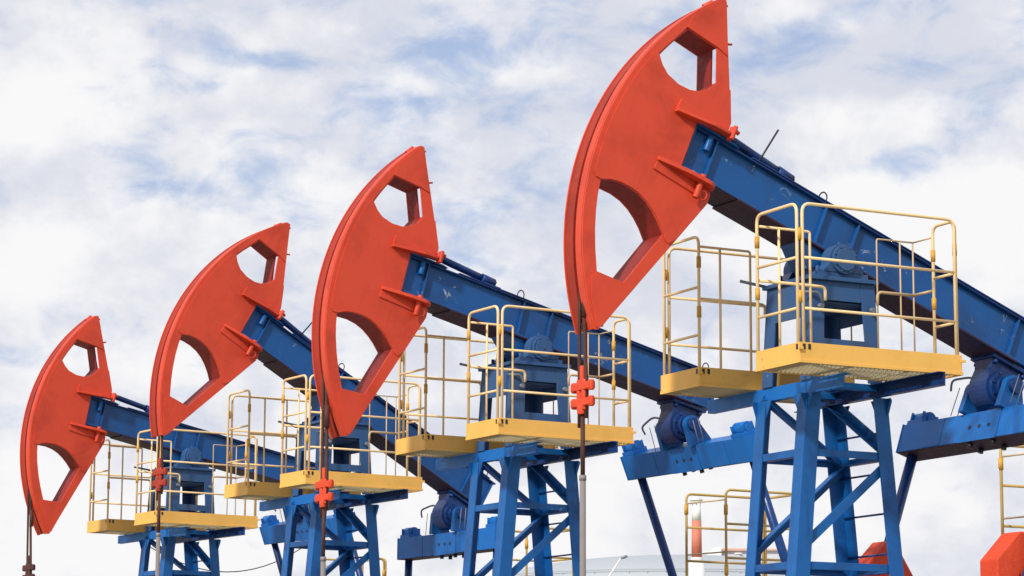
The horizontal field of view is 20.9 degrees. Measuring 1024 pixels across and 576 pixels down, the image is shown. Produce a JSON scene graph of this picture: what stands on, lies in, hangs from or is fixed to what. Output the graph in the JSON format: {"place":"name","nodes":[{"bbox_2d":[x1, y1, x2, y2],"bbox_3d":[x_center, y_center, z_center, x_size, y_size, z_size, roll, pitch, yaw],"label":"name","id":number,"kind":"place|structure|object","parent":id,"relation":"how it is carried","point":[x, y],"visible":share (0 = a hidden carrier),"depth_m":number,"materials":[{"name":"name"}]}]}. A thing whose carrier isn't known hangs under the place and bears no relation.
{"place":"outdoors","nodes":[
{"label":"outdoors","id":0,"kind":"place"},
{"bbox_2d":[151,547,299,571],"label":"overhead cable","id":1,"kind":"object","parent":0,"point":[235,571],"visible":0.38,"depth_m":64.54,"materials":[{"name":"metal"}]},
{"bbox_2d":[0,0,1023,575],"label":"sky","id":2,"kind":"structure","parent":0,"point":[141,141],"materials":[{"name":"white"}]},
{"bbox_2d":[609,555,626,575],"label":"lamp post","id":3,"kind":"object","parent":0,"point":[617,563],"visible":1,"depth_m":109.61,"materials":[{"name":"white metal"}]},
{"bbox_3d":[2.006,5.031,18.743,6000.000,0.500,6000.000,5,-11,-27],"label":"ground","id":4,"kind":"structure","parent":0,"visible":0},
{"bbox_2d":[515,555,784,575],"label":"storage tank","id":5,"kind":"object","parent":4,"relation":"on","point":[645,565],"visible":0.45,"depth_m":140.25,"materials":[{"name":"silver metal"}]},
{"bbox_2d":[689,497,704,575],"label":"chimney","id":6,"kind":"object","parent":4,"relation":"on","point":[696,569],"visible":0.86,"depth_m":95.52,"materials":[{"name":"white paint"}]},
{"bbox_2d":[703,548,787,558],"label":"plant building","id":7,"kind":"structure","parent":4,"relation":"on","point":[772,554],"depth_m":149.02,"materials":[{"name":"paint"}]},
{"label":"gravel pad","id":8,"kind":"structure","parent":0,"visible":0},
{"bbox_2d":[20,315,363,575],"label":"pumpjack","id":9,"kind":"object","parent":8,"relation":"on","point":[71,419],"visible":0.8,"depth_m":34.47,"materials":[{"name":"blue metal"}]},
{"bbox_2d":[149,222,496,575],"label":"pumpjack","id":10,"kind":"object","parent":8,"relation":"on","point":[227,321],"visible":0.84,"depth_m":29.91,"materials":[{"name":"blue metal"}]},
{"bbox_2d":[326,556,386,575],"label":"guard rail","id":11,"kind":"object","parent":8,"relation":"on","point":[384,571],"visible":0.28,"depth_m":37.62,"materials":[{"name":"yellow metal"}]},
{"bbox_2d":[513,527,572,575],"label":"guard rail","id":12,"kind":"object","parent":8,"relation":"on","point":[557,558],"visible":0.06,"depth_m":32.68,"materials":[{"name":"yellow metal"}]},
{"bbox_2d":[311,146,787,575],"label":"pumpjack","id":13,"kind":"object","parent":8,"relation":"on","point":[386,286],"visible":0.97,"depth_m":25.30,"materials":[{"name":"blue metal"}]},
{"bbox_2d":[684,489,791,575],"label":"guard rail","id":14,"kind":"object","parent":8,"relation":"on","point":[764,559],"visible":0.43,"depth_m":28.14,"materials":[{"name":"yellow metal"}]},
{"bbox_2d":[563,0,1023,575],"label":"pumpjack","id":15,"kind":"object","parent":8,"relation":"on","point":[663,158],"visible":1,"depth_m":20.53,"materials":[{"name":"blue metal"}]},
{"bbox_2d":[998,445,1023,533],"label":"guard rail","id":16,"kind":"object","parent":8,"relation":"on","point":[1000,469],"visible":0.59,"depth_m":23.27,"materials":[{"name":"yellow metal"}]}
]}

